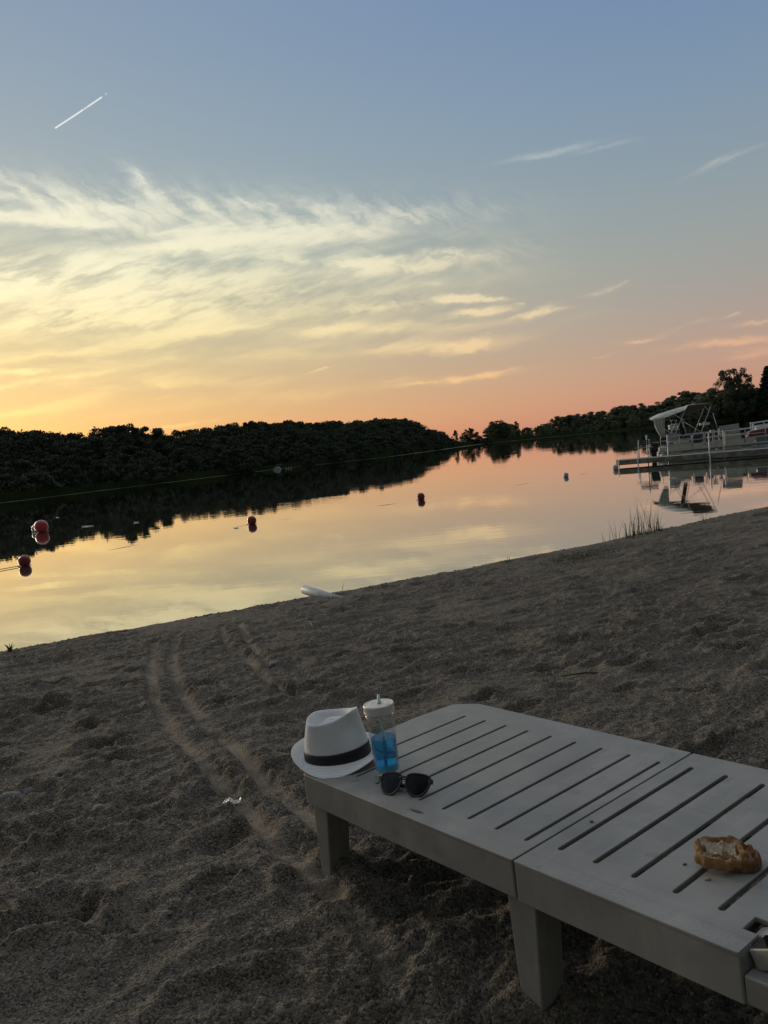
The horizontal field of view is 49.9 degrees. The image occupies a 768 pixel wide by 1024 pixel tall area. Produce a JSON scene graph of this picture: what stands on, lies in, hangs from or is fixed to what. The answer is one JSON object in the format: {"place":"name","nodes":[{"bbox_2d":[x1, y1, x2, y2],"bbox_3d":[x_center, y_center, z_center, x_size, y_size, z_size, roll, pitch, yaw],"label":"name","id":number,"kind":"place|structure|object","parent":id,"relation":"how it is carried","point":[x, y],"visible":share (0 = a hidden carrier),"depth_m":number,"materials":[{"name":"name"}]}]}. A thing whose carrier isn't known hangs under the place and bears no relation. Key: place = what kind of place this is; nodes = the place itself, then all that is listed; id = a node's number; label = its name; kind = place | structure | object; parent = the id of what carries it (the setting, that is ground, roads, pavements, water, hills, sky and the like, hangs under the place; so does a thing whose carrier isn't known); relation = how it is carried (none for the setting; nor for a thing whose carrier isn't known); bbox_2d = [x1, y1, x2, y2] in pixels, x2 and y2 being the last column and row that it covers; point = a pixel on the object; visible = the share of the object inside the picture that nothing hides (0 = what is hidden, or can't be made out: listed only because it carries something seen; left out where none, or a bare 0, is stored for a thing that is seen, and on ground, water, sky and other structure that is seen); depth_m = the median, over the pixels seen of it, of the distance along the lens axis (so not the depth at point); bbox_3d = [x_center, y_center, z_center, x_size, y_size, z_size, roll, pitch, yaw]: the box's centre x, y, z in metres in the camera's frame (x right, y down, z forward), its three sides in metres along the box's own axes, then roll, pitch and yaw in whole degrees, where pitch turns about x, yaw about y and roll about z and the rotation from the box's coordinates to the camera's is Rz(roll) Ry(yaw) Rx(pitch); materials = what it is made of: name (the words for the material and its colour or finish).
{"place":"outdoors","nodes":[
{"label":"outdoors","id":0,"kind":"place"},
{"bbox_2d":[1,540,651,665],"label":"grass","id":1,"kind":"structure","parent":0,"point":[593,552],"depth_m":9.72,"materials":[{"name":"plant"}]},
{"bbox_2d":[3,424,685,502],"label":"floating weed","id":2,"kind":"object","parent":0,"point":[291,467],"visible":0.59,"depth_m":135.02,"materials":[{"name":"plant"}]},
{"bbox_2d":[8,423,696,501],"bbox_3d":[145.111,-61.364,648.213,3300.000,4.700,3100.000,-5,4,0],"label":"terrain","id":3,"kind":"structure","parent":0,"point":[264,470],"depth_m":126.65,"materials":[{"name":"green plant"}]},
{"bbox_2d":[0,426,35,457],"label":"leafy tree","id":4,"kind":"object","parent":3,"relation":"on","point":[6,430],"visible":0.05,"depth_m":115.46,"materials":[{"name":"green plant"}]},
{"bbox_2d":[7,434,34,460],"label":"leafy tree","id":5,"kind":"object","parent":3,"relation":"on","point":[18,438],"visible":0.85,"depth_m":94.20,"materials":[{"name":"green plant"}]},
{"bbox_2d":[0,430,42,449],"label":"leafy tree","id":6,"kind":"object","parent":3,"relation":"on","point":[14,432],"visible":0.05,"depth_m":120.91,"materials":[{"name":"green plant"}]},
{"bbox_2d":[0,459,62,492],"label":"shore bush","id":7,"kind":"object","parent":3,"relation":"on","point":[31,473],"visible":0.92,"depth_m":78.15,"materials":[{"name":"green plant"}]},
{"bbox_2d":[12,449,63,487],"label":"leafy tree","id":8,"kind":"object","parent":3,"relation":"on","point":[38,457],"visible":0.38,"depth_m":89.65,"materials":[{"name":"green plant"}]},
{"bbox_2d":[18,465,67,491],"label":"shore bush","id":9,"kind":"object","parent":3,"relation":"on","point":[43,468],"visible":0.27,"depth_m":82.02,"materials":[{"name":"green plant"}]},
{"bbox_2d":[17,429,73,448],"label":"leafy tree","id":10,"kind":"object","parent":3,"relation":"on","point":[43,434],"visible":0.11,"depth_m":123.02,"materials":[{"name":"green plant"}]},
{"bbox_2d":[61,432,96,446],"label":"leafy tree","id":11,"kind":"object","parent":3,"relation":"on","point":[74,437],"visible":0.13,"depth_m":132.45,"materials":[{"name":"green plant"}]},
{"bbox_2d":[76,437,113,459],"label":"leafy tree","id":12,"kind":"object","parent":3,"relation":"on","point":[96,445],"visible":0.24,"depth_m":118.98,"materials":[{"name":"green plant"}]},
{"bbox_2d":[73,436,117,458],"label":"leafy tree","id":13,"kind":"object","parent":3,"relation":"on","point":[110,442],"visible":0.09,"depth_m":125.05,"materials":[{"name":"green plant"}]},
{"bbox_2d":[81,426,139,443],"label":"leafy tree","id":14,"kind":"object","parent":3,"relation":"on","point":[106,432],"visible":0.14,"depth_m":141.21,"materials":[{"name":"green plant"}]},
{"bbox_2d":[110,425,134,457],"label":"leafy tree","id":15,"kind":"object","parent":3,"relation":"on","point":[121,435],"visible":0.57,"depth_m":111.03,"materials":[{"name":"green plant"}]},
{"bbox_2d":[113,423,152,445],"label":"leafy tree","id":16,"kind":"object","parent":3,"relation":"on","point":[127,426],"visible":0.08,"depth_m":145.51,"materials":[{"name":"green plant"}]},
{"bbox_2d":[125,426,146,451],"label":"leafy tree","id":17,"kind":"object","parent":3,"relation":"on","point":[138,440],"visible":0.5,"depth_m":114.90,"materials":[{"name":"green plant"}]},
{"bbox_2d":[138,426,180,450],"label":"leafy tree","id":18,"kind":"object","parent":3,"relation":"on","point":[156,433],"visible":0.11,"depth_m":148.88,"materials":[{"name":"green plant"}]},
{"bbox_2d":[148,434,179,444],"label":"leafy tree","id":19,"kind":"object","parent":3,"relation":"on","point":[164,436],"visible":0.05,"depth_m":152.98,"materials":[{"name":"green plant"}]},
{"bbox_2d":[167,429,196,445],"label":"leafy tree","id":20,"kind":"object","parent":3,"relation":"on","point":[189,437],"visible":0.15,"depth_m":157.40,"materials":[{"name":"green plant"}]},
{"bbox_2d":[182,427,215,441],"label":"leafy tree","id":21,"kind":"object","parent":3,"relation":"on","point":[199,435],"visible":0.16,"depth_m":162.72,"materials":[{"name":"green plant"}]},
{"bbox_2d":[211,422,256,439],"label":"leafy tree","id":22,"kind":"object","parent":3,"relation":"on","point":[216,428],"visible":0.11,"depth_m":173.19,"materials":[{"name":"green plant"}]},
{"bbox_2d":[217,426,250,439],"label":"leafy tree","id":23,"kind":"object","parent":3,"relation":"on","point":[231,429],"visible":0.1,"depth_m":172.21,"materials":[{"name":"green plant"}]},
{"bbox_2d":[239,420,264,444],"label":"leafy tree","id":24,"kind":"object","parent":3,"relation":"on","point":[260,429],"visible":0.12,"depth_m":178.25,"materials":[{"name":"green plant"}]},
{"bbox_2d":[239,423,265,434],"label":"leafy tree","id":25,"kind":"object","parent":3,"relation":"on","point":[251,426],"visible":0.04,"depth_m":176.98,"materials":[{"name":"green plant"}]},
{"bbox_2d":[261,422,275,443],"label":"leafy tree","id":26,"kind":"object","parent":3,"relation":"on","point":[267,429],"visible":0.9,"depth_m":164.10,"materials":[{"name":"green plant"}]},
{"bbox_2d":[270,423,298,436],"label":"leafy tree","id":27,"kind":"object","parent":3,"relation":"on","point":[279,426],"visible":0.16,"depth_m":191.57,"materials":[{"name":"green plant"}]},
{"bbox_2d":[276,420,306,431],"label":"leafy tree","id":28,"kind":"object","parent":3,"relation":"on","point":[288,422],"visible":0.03,"depth_m":202.43,"materials":[{"name":"green plant"}]},
{"bbox_2d":[278,419,314,430],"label":"leafy tree","id":29,"kind":"object","parent":3,"relation":"on","point":[304,426],"depth_m":210.95,"materials":[{"name":"green plant"}]},
{"bbox_2d":[293,421,310,430],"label":"leafy tree","id":30,"kind":"object","parent":3,"relation":"on","point":[299,424],"visible":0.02,"depth_m":211.69,"materials":[{"name":"green plant"}]},
{"bbox_2d":[309,421,337,432],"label":"leafy tree","id":31,"kind":"object","parent":3,"relation":"on","point":[322,426],"visible":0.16,"depth_m":220.09,"materials":[{"name":"green plant"}]},
{"bbox_2d":[325,421,348,430],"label":"leafy tree","id":32,"kind":"object","parent":3,"relation":"on","point":[333,423],"visible":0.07,"depth_m":229.80,"materials":[{"name":"green plant"}]},
{"bbox_2d":[325,420,349,430],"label":"leafy tree","id":33,"kind":"object","parent":3,"relation":"on","point":[339,423],"visible":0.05,"depth_m":240.56,"materials":[{"name":"green plant"}]},
{"bbox_2d":[355,421,381,432],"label":"leafy tree","id":34,"kind":"object","parent":3,"relation":"on","point":[365,426],"visible":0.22,"depth_m":258.61,"materials":[{"name":"green plant"}]},
{"bbox_2d":[364,419,391,428],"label":"leafy tree","id":35,"kind":"object","parent":3,"relation":"on","point":[373,421],"visible":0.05,"depth_m":290.37,"materials":[{"name":"green plant"}]},
{"bbox_2d":[373,420,398,430],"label":"leafy tree","id":36,"kind":"object","parent":3,"relation":"on","point":[384,424],"visible":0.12,"depth_m":287.23,"materials":[{"name":"green plant"}]},
{"bbox_2d":[386,420,410,427],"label":"leafy tree","id":37,"kind":"object","parent":3,"relation":"on","point":[395,423],"visible":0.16,"depth_m":304.56,"materials":[{"name":"green plant"}]},
{"bbox_2d":[410,427,422,433],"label":"leafy tree","id":38,"kind":"object","parent":3,"relation":"on","point":[415,430],"visible":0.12,"depth_m":304.41,"materials":[{"name":"green plant"}]},
{"bbox_2d":[420,429,438,437],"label":"leafy tree","id":39,"kind":"object","parent":3,"relation":"on","point":[429,432],"visible":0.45,"depth_m":295.44,"materials":[{"name":"green plant"}]},
{"bbox_2d":[437,435,455,447],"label":"shore bush","id":40,"kind":"object","parent":3,"relation":"on","point":[450,440],"visible":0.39,"depth_m":265.10,"materials":[{"name":"green plant"}]},
{"bbox_2d":[459,428,481,444],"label":"leafy tree","id":41,"kind":"object","parent":3,"relation":"on","point":[468,436],"visible":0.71,"depth_m":332.80,"materials":[{"name":"green plant"}]},
{"bbox_2d":[479,434,493,443],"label":"shore bush","id":42,"kind":"object","parent":3,"relation":"on","point":[483,440],"visible":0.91,"depth_m":347.83,"materials":[{"name":"green plant"}]},
{"bbox_2d":[487,420,511,438],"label":"leafy tree","id":43,"kind":"object","parent":3,"relation":"on","point":[497,429],"visible":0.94,"depth_m":416.54,"materials":[{"name":"green plant"}]},
{"bbox_2d":[512,421,519,429],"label":"leafy tree","id":44,"kind":"object","parent":3,"relation":"on","point":[516,426],"visible":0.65,"depth_m":467.26,"materials":[{"name":"green plant"}]},
{"bbox_2d":[513,430,522,436],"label":"leafy tree","id":45,"kind":"object","parent":3,"relation":"on","point":[516,432],"visible":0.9,"depth_m":452.50,"materials":[{"name":"green plant"}]},
{"bbox_2d":[521,427,532,435],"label":"leafy tree","id":46,"kind":"object","parent":3,"relation":"on","point":[524,430],"visible":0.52,"depth_m":467.31,"materials":[{"name":"green plant"}]},
{"bbox_2d":[532,426,542,435],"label":"leafy tree","id":47,"kind":"object","parent":3,"relation":"on","point":[538,428],"visible":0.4,"depth_m":476.85,"materials":[{"name":"green plant"}]},
{"bbox_2d":[537,427,550,434],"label":"shore bush","id":48,"kind":"object","parent":3,"relation":"on","point":[543,430],"visible":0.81,"depth_m":424.54,"materials":[{"name":"green plant"}]},
{"bbox_2d":[547,416,571,432],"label":"leafy tree","id":49,"kind":"object","parent":3,"relation":"on","point":[554,422],"visible":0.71,"depth_m":528.81,"materials":[{"name":"green plant"}]},
{"bbox_2d":[557,414,580,430],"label":"leafy tree","id":50,"kind":"object","parent":3,"relation":"on","point":[570,416],"visible":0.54,"depth_m":527.11,"materials":[{"name":"green plant"}]},
{"bbox_2d":[571,419,586,431],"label":"leafy tree","id":51,"kind":"object","parent":3,"relation":"on","point":[581,422],"visible":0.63,"depth_m":508.59,"materials":[{"name":"green plant"}]},
{"bbox_2d":[569,414,591,426],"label":"leafy tree","id":52,"kind":"object","parent":3,"relation":"on","point":[582,416],"visible":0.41,"depth_m":529.89,"materials":[{"name":"green plant"}]},
{"bbox_2d":[583,411,607,429],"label":"leafy tree","id":53,"kind":"object","parent":3,"relation":"on","point":[595,416],"visible":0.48,"depth_m":529.73,"materials":[{"name":"green plant"}]},
{"bbox_2d":[593,417,607,428],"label":"leafy tree","id":54,"kind":"object","parent":3,"relation":"on","point":[602,420],"visible":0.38,"depth_m":505.38,"materials":[{"name":"green plant"}]},
{"bbox_2d":[606,415,619,428],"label":"leafy tree","id":55,"kind":"object","parent":3,"relation":"on","point":[610,418],"visible":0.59,"depth_m":509.14,"materials":[{"name":"green plant"}]},
{"bbox_2d":[607,405,634,423],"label":"leafy tree","id":56,"kind":"object","parent":3,"relation":"on","point":[616,411],"visible":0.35,"depth_m":535.61,"materials":[{"name":"green plant"}]},
{"bbox_2d":[611,413,630,427],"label":"leafy tree","id":57,"kind":"object","parent":3,"relation":"on","point":[622,420],"visible":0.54,"depth_m":509.55,"materials":[{"name":"green plant"}]},
{"bbox_2d":[625,415,641,427],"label":"shore bush","id":58,"kind":"object","parent":3,"relation":"on","point":[633,422],"visible":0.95,"depth_m":484.69,"materials":[{"name":"green plant"}]},
{"bbox_2d":[629,410,649,426],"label":"leafy tree","id":59,"kind":"object","parent":3,"relation":"on","point":[640,414],"visible":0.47,"depth_m":511.52,"materials":[{"name":"green plant"}]},
{"bbox_2d":[630,403,657,414],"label":"leafy tree","id":60,"kind":"object","parent":3,"relation":"on","point":[641,405],"visible":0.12,"depth_m":541.49,"materials":[{"name":"green plant"}]},
{"bbox_2d":[642,418,652,425],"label":"shore bush","id":61,"kind":"object","parent":3,"relation":"on","point":[646,422],"visible":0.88,"depth_m":491.16,"materials":[{"name":"green plant"}]},
{"bbox_2d":[641,405,661,413],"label":"leafy tree","id":62,"kind":"object","parent":3,"relation":"on","point":[648,407],"visible":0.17,"depth_m":539.96,"materials":[{"name":"green plant"}]},
{"bbox_2d":[646,401,674,416],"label":"leafy tree","id":63,"kind":"object","parent":3,"relation":"on","point":[665,403],"visible":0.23,"depth_m":544.14,"materials":[{"name":"green plant"}]},
{"bbox_2d":[659,396,682,422],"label":"leafy tree","id":64,"kind":"object","parent":3,"relation":"on","point":[671,400],"visible":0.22,"depth_m":546.18,"materials":[{"name":"green plant"}]},
{"bbox_2d":[662,406,683,423],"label":"leafy tree","id":65,"kind":"object","parent":3,"relation":"on","point":[668,408],"visible":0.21,"depth_m":522.17,"materials":[{"name":"green plant"}]},
{"bbox_2d":[665,413,692,423],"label":"shore bush","id":66,"kind":"object","parent":3,"relation":"on","point":[671,418],"visible":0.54,"depth_m":493.13,"materials":[{"name":"green plant"}]},
{"bbox_2d":[675,401,693,413],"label":"leafy tree","id":67,"kind":"object","parent":3,"relation":"on","point":[680,404],"visible":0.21,"depth_m":529.53,"materials":[{"name":"green plant"}]},
{"bbox_2d":[671,390,705,406],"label":"leafy tree","id":68,"kind":"object","parent":3,"relation":"on","point":[685,396],"visible":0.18,"depth_m":548.66,"materials":[{"name":"green plant"}]},
{"bbox_2d":[683,411,702,421],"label":"shore bush","id":69,"kind":"object","parent":3,"relation":"on","point":[693,415],"visible":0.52,"depth_m":495.51,"materials":[{"name":"green plant"}]},
{"bbox_2d":[686,409,718,420],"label":"shore bush","id":70,"kind":"object","parent":3,"relation":"on","point":[710,416],"visible":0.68,"depth_m":497.83,"materials":[{"name":"green plant"}]},
{"bbox_2d":[689,387,738,420],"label":"leafy tree","id":71,"kind":"object","parent":3,"relation":"on","point":[712,396],"visible":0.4,"depth_m":508.66,"materials":[{"name":"green plant"}]},
{"bbox_2d":[713,367,760,419],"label":"leafy tree","id":72,"kind":"object","parent":3,"relation":"on","point":[730,386],"visible":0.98,"depth_m":492.28,"materials":[{"name":"green plant"}]},
{"bbox_2d":[739,387,767,416],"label":"leafy tree","id":73,"kind":"object","parent":3,"relation":"on","point":[751,397],"visible":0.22,"depth_m":503.82,"materials":[{"name":"green plant"}]},
{"bbox_2d":[754,365,767,413],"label":"conifer tree","id":74,"kind":"object","parent":3,"relation":"on","point":[762,403],"visible":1,"depth_m":491.03,"materials":[{"name":"green plant"}]},
{"bbox_2d":[0,507,767,1023],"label":"sand","id":75,"kind":"structure","parent":0,"point":[256,927],"depth_m":3.28,"materials":[{"name":"sand"}]},
{"bbox_2d":[0,791,21,801],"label":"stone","id":76,"kind":"object","parent":75,"relation":"on","point":[8,794],"visible":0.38,"depth_m":3.38,"materials":[{"name":"stone"}]},
{"bbox_2d":[22,787,34,793],"bbox_3d":[-1.494,1.177,3.468,0.063,0.035,0.054,-9,6,-43],"label":"stone","id":77,"kind":"object","parent":75,"relation":"on","point":[30,789],"visible":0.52,"depth_m":3.46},
{"bbox_2d":[54,770,62,776],"bbox_3d":[-1.413,1.137,3.586,0.036,0.026,0.046,-2,5,32],"label":"stone","id":78,"kind":"object","parent":75,"relation":"on","point":[58,773],"visible":0.91,"depth_m":3.58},
{"bbox_2d":[162,910,172,915],"bbox_3d":[-0.593,1.098,2.260,0.027,0.017,0.028,-7,5,-26],"label":"stone","id":79,"kind":"object","parent":75,"relation":"on","point":[167,912],"visible":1,"depth_m":2.25,"materials":[{"name":"stone"}]},
{"bbox_2d":[223,797,241,804],"bbox_3d":[-0.559,1.066,3.044,0.068,0.019,0.039,-4,13,14],"label":"candy wrapper","id":80,"kind":"object","parent":75,"relation":"on","point":[234,802],"visible":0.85,"depth_m":3.05,"materials":[{"name":"metal"}]},
{"bbox_2d":[268,660,279,667],"bbox_3d":[-0.729,1.022,5.519,0.100,0.057,0.077,-6,4,-9],"label":"stone","id":81,"kind":"object","parent":75,"relation":"on","point":[273,664],"visible":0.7,"depth_m":5.49,"materials":[{"name":"stone"}]},
{"bbox_2d":[301,585,341,596],"bbox_3d":[-0.687,0.962,9.473,0.110,0.123,1.182,-7,5,-27],"label":"drain pipe","id":82,"kind":"object","parent":75,"relation":"on","point":[308,590],"visible":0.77,"depth_m":9.63,"materials":[{"name":"plastic"}]},
{"bbox_2d":[304,704,767,1012],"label":"sun lounger","id":83,"kind":"object","parent":75,"relation":"on","point":[511,804],"visible":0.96,"depth_m":1.84,"materials":[{"name":"grey plastic"}]},
{"bbox_2d":[291,707,374,778],"bbox_3d":[-0.144,0.656,2.428,0.272,0.160,0.258,-7,4,15],"label":"fedora hat","id":84,"kind":"object","parent":83,"relation":"on","point":[333,743],"visible":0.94,"depth_m":2.37,"materials":[{"name":"fabric"}]},
{"bbox_2d":[363,694,398,772],"bbox_3d":[-0.004,0.611,2.273,0.086,0.222,0.086,-11,5,-38],"label":"drink tumbler","id":85,"kind":"object","parent":83,"relation":"on","point":[384,748],"visible":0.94,"depth_m":2.25,"materials":[{"name":"clear plastic"}]},
{"bbox_2d":[379,771,432,797],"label":"sunglasses","id":86,"kind":"object","parent":83,"relation":"on","point":[416,785],"visible":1,"depth_m":2.13,"materials":[{"name":"black"}]},
{"bbox_2d":[694,835,761,873],"bbox_3d":[0.657,0.657,1.584,0.122,0.044,0.080,-7,4,14],"label":"pastry","id":87,"kind":"object","parent":83,"relation":"on","point":[731,853],"visible":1,"depth_m":1.57,"materials":[{"name":"food"}]},
{"bbox_2d":[563,672,598,675],"bbox_3d":[1.048,0.835,4.274,0.242,0.018,0.014,-5,4,7],"label":"twig","id":88,"kind":"object","parent":75,"relation":"on","point":[581,673],"visible":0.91,"depth_m":4.27,"materials":[{"name":"wood"}]},
{"bbox_2d":[623,498,663,537],"bbox_3d":[3.977,0.052,12.655,0.617,0.760,1.951,-3,5,21],"label":"reed clump","id":89,"kind":"object","parent":75,"relation":"on","point":[633,531],"visible":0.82,"depth_m":12.24,"materials":[{"name":"green plant"}]},
{"bbox_2d":[0,417,767,650],"bbox_3d":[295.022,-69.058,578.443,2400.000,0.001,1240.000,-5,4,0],"label":"water","id":90,"kind":"structure","parent":0,"point":[192,552],"depth_m":19.76,"materials":[{"name":"liquid"}]},
{"bbox_2d":[18,555,30,566],"bbox_3d":[-7.390,1.008,16.976,0.249,0.250,0.249,-1,6,45],"label":"buoy","id":91,"kind":"object","parent":90,"relation":"on","point":[24,560],"visible":0.94,"depth_m":16.89,"materials":[{"name":"red plastic"}]},
{"bbox_2d":[34,520,48,532],"bbox_3d":[-11.342,0.485,27.339,0.448,0.450,0.448,-1,6,45],"label":"buoy","id":92,"kind":"object","parent":90,"relation":"on","point":[41,526],"visible":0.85,"depth_m":27.18,"materials":[{"name":"red plastic"}]},
{"bbox_2d":[247,516,256,524],"bbox_3d":[-3.624,0.234,22.639,0.255,0.256,0.255,-1,6,45],"label":"buoy","id":93,"kind":"object","parent":90,"relation":"on","point":[251,520],"visible":0.95,"depth_m":22.55,"materials":[{"name":"red plastic"}]},
{"bbox_2d":[417,493,424,499],"bbox_3d":[1.181,-0.491,26.488,0.255,0.256,0.255,-1,6,45],"label":"buoy","id":94,"kind":"object","parent":90,"relation":"on","point":[420,496],"visible":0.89,"depth_m":26.39,"materials":[{"name":"red plastic"}]},
{"bbox_2d":[616,430,767,467],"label":"dock","id":95,"kind":"object","parent":90,"relation":"in","point":[693,456],"visible":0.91,"depth_m":35.44,"materials":[{"name":"wood"}]},
{"bbox_2d":[635,439,655,457],"bbox_3d":[11.543,-2.799,36.423,0.910,0.804,0.447,-4,5,14],"label":"dock bench","id":96,"kind":"object","parent":95,"relation":"on","point":[647,443],"visible":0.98,"depth_m":36.53,"materials":[{"name":"metal"}]},
{"bbox_2d":[645,403,767,456],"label":"pontoon boat","id":97,"kind":"object","parent":90,"relation":"on","point":[732,441],"visible":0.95,"depth_m":37.18,"materials":[{"name":"metal"}]},
{"bbox_2d":[746,420,767,440],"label":"pontoon boat","id":98,"kind":"object","parent":90,"relation":"on","point":[763,424],"visible":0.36,"depth_m":41.30,"materials":[{"name":"white paint"}]},
{"bbox_2d":[0,415,767,502],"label":"shoreline","id":99,"kind":"structure","parent":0,"point":[10,496],"depth_m":112.79,"materials":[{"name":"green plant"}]},
{"bbox_2d":[0,0,767,439],"label":"sky","id":100,"kind":"structure","parent":0,"point":[447,216],"materials":[{"name":"blue"}]},
{"bbox_2d":[195,517,714,617],"bbox_3d":[1.278,0.699,11.217,19.259,0.170,1.438,-8,5,-32],"label":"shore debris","id":101,"kind":"object","parent":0,"point":[422,576],"visible":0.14,"depth_m":10.86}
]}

